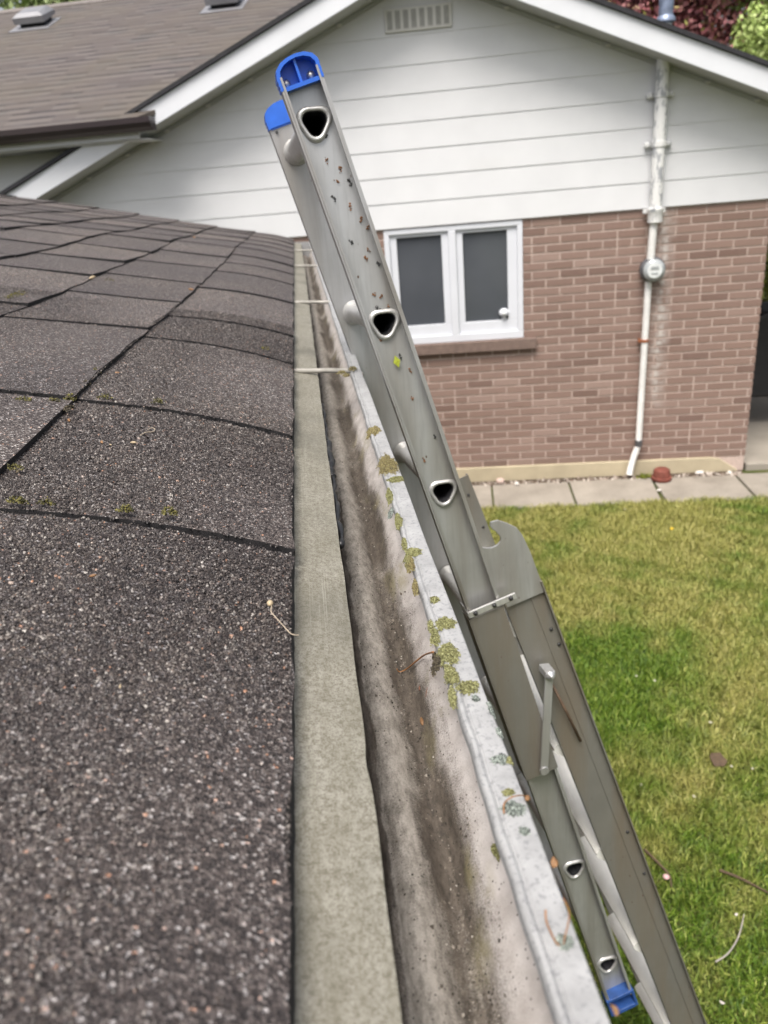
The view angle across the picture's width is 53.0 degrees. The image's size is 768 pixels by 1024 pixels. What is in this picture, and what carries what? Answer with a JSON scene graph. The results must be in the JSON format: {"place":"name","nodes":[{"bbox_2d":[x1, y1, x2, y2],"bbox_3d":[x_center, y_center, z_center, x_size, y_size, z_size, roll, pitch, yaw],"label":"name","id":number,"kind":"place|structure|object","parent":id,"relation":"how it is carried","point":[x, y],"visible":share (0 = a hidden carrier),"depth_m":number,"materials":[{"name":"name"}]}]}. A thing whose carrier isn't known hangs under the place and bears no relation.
{"place":"outdoors","nodes":[
{"label":"outdoors","id":0,"kind":"place"},
{"bbox_2d":[0,194,401,1023],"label":"house","id":1,"kind":"structure","parent":0,"point":[188,826],"depth_m":0.45,"materials":[{"name":"grey asphalt"}]},
{"bbox_2d":[267,600,294,634],"bbox_3d":[-0.065,0.065,0.479,0.006,0.006,0.044,-16,25,-25],"label":"seed stalk","id":2,"kind":"object","parent":1,"relation":"on","point":[269,603],"visible":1,"depth_m":0.49,"materials":[{"name":"beige plant"}]},
{"bbox_2d":[293,242,609,1023],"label":"gutter","id":3,"kind":"object","parent":1,"relation":"attached to","point":[472,892],"visible":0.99,"depth_m":0.47,"materials":[{"name":"paint"}]},
{"bbox_2d":[397,651,433,671],"bbox_3d":[0.029,0.111,0.574,0.017,0.089,0.112,-10,23,-12],"label":"leaf stalk","id":4,"kind":"object","parent":3,"relation":"in","point":[423,655],"visible":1,"depth_m":0.61,"materials":[{"name":"brown plant"}]},
{"bbox_2d":[420,675,433,724],"bbox_3d":[0.030,0.122,0.545,0.014,0.085,0.075,-5,23,1],"label":"seed stalk","id":5,"kind":"object","parent":3,"relation":"in","point":[421,720],"visible":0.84,"depth_m":0.57,"materials":[{"name":"brown plant"}]},
{"bbox_2d":[503,795,529,813],"bbox_3d":[0.064,0.138,0.370,0.015,0.009,0.010,-7,23,-4],"label":"seed stalk","id":6,"kind":"object","parent":3,"relation":"on","point":[527,797],"visible":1,"depth_m":0.37,"materials":[{"name":"beige plant"}]},
{"bbox_2d":[550,856,558,867],"bbox_3d":[0.075,0.155,0.341,0.004,0.003,0.006,-7,23,-4],"label":"husk","id":7,"kind":"object","parent":3,"relation":"attached to","point":[554,862],"visible":1,"depth_m":0.34,"materials":[{"name":"plant"}]},
{"bbox_2d":[545,897,569,945],"bbox_3d":[0.070,0.164,0.306,0.010,0.010,0.015,-7,23,-4],"label":"seed stalk","id":8,"kind":"object","parent":3,"relation":"on","point":[546,921],"visible":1,"depth_m":0.30,"materials":[{"name":"beige plant"}]},
{"bbox_2d":[610,1004,618,1015],"bbox_3d":[0.085,0.182,0.282,0.002,0.002,0.005,-7,23,-4],"label":"husk","id":9,"kind":"object","parent":3,"relation":"attached to","point":[615,1010],"visible":1,"depth_m":0.28,"materials":[{"name":"plant"}]},
{"bbox_2d":[471,470,743,486],"bbox_3d":[0.216,-0.220,7.083,5.900,0.026,0.115,-2,23,7],"label":"soil strip","id":10,"kind":"object","parent":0,"point":[597,478],"visible":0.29,"depth_m":6.90,"materials":[{"name":"brown soil"}]},
{"bbox_2d":[496,478,503,483],"bbox_3d":[1.050,-0.281,6.962,0.076,0.053,0.076,3,24,18],"label":"stone","id":11,"kind":"object","parent":10,"relation":"on","point":[499,480],"visible":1,"depth_m":6.94,"materials":[{"name":"white stone"}]},
{"bbox_2d":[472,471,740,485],"bbox_3d":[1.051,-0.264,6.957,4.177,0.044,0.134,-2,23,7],"label":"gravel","id":12,"kind":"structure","parent":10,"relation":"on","point":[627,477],"depth_m":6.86,"materials":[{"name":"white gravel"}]},
{"bbox_2d":[635,471,651,478],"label":"weed","id":13,"kind":"object","parent":10,"relation":"on","point":[643,476],"visible":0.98,"depth_m":6.79,"materials":[{"name":"green plant"}]},
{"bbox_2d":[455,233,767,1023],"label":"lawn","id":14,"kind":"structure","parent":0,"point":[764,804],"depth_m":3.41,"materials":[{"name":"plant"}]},
{"bbox_2d":[0,0,80,9],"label":"leafy tree","id":15,"kind":"object","parent":14,"relation":"on","point":[7,4],"visible":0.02,"depth_m":20.36,"materials":[{"name":"green plant"}]},
{"bbox_2d":[0,0,767,481],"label":"brick house","id":16,"kind":"structure","parent":14,"relation":"on","point":[498,150],"depth_m":6.15,"materials":[{"name":"brown brick"}]},
{"bbox_2d":[383,219,523,343],"bbox_3d":[0.588,-1.892,6.407,1.118,0.934,0.064,-2,23,7],"label":"window","id":17,"kind":"structure","parent":16,"relation":"in","point":[425,270],"depth_m":6.39,"materials":[{"name":"white plastic"}]},
{"bbox_2d":[499,308,508,318],"bbox_3d":[1.007,-1.663,6.456,0.085,0.086,0.091,-7,23,-4],"label":"handle","id":18,"kind":"object","parent":17,"relation":"attached to","point":[503,312],"depth_m":6.43,"materials":[{"name":"white plastic"}]},
{"bbox_2d":[626,0,675,474],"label":"service conduit","id":19,"kind":"object","parent":16,"relation":"attached to","point":[652,268],"visible":0.99,"depth_m":5.91,"materials":[{"name":"white paint"}]},
{"bbox_2d":[264,51,706,1023],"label":"ladder","id":20,"kind":"object","parent":14,"relation":"on","point":[536,697],"visible":0.97,"depth_m":1.36,"materials":[{"name":"metal"}]},
{"bbox_2d":[393,356,399,366],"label":"leaf","id":21,"kind":"object","parent":20,"relation":"attached to","point":[396,361],"visible":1,"depth_m":1.15,"materials":[{"name":"yellow plant"}]},
{"bbox_2d":[643,848,671,886],"bbox_3d":[1.080,1.387,3.008,0.034,0.019,0.190,-10,23,-12],"label":"twig","id":22,"kind":"object","parent":14,"relation":"on","point":[656,860],"visible":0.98,"depth_m":3.02,"materials":[{"name":"brown wood"}]},
{"bbox_2d":[663,874,669,881],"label":"clover flower","id":23,"kind":"object","parent":14,"relation":"on","point":[666,876],"visible":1,"depth_m":2.94,"materials":[{"name":"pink plant"}]},
{"bbox_2d":[607,0,766,47],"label":"maple tree","id":24,"kind":"object","parent":14,"relation":"on","point":[698,17],"visible":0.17,"depth_m":11.04,"materials":[{"name":"red plant"}]},
{"bbox_2d":[710,752,726,765],"bbox_3d":[1.526,1.127,3.512,0.070,0.018,0.100,-7,23,-4],"label":"dead leaf","id":25,"kind":"object","parent":14,"relation":"on","point":[718,759],"visible":1,"depth_m":3.50,"materials":[{"name":"brown plant"}]},
{"bbox_2d":[715,914,744,962],"bbox_3d":[1.222,1.498,2.696,0.027,0.016,0.244,17,32,42],"label":"twig","id":26,"kind":"object","parent":14,"relation":"on","point":[727,953],"visible":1,"depth_m":2.68,"materials":[{"name":"grey wood"}]},
{"bbox_2d":[710,0,767,59],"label":"leafy tree","id":27,"kind":"object","parent":14,"relation":"on","point":[752,23],"visible":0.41,"depth_m":10.29,"materials":[{"name":"green plant"}]},
{"bbox_2d":[719,869,767,893],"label":"twig","id":28,"kind":"object","parent":14,"relation":"on","point":[738,877],"visible":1,"depth_m":2.92,"materials":[{"name":"brown wood"}]},
{"bbox_2d":[761,244,767,301],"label":"hedge","id":29,"kind":"object","parent":14,"relation":"on","point":[765,286],"visible":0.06,"depth_m":13.43,"materials":[{"name":"green plant"}]},
{"bbox_2d":[473,473,767,510],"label":"path","id":30,"kind":"structure","parent":0,"point":[634,490],"depth_m":6.58,"materials":[{"name":"concrete"}]},
{"bbox_2d":[651,466,671,482],"bbox_3d":[2.420,-0.332,6.710,0.171,0.105,0.172,-7,23,-4],"label":"clay pot","id":31,"kind":"object","parent":30,"relation":"on","point":[661,474],"visible":1,"depth_m":6.66,"materials":[{"name":"red ceramic"}]},
{"bbox_2d":[743,298,767,470],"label":"patio","id":32,"kind":"structure","parent":0,"point":[756,455],"depth_m":7.41,"materials":[{"name":"concrete"}]},
{"bbox_2d":[751,302,767,396],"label":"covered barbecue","id":33,"kind":"object","parent":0,"point":[759,388],"visible":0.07,"depth_m":7.38,"materials":[{"name":"black fabric"}]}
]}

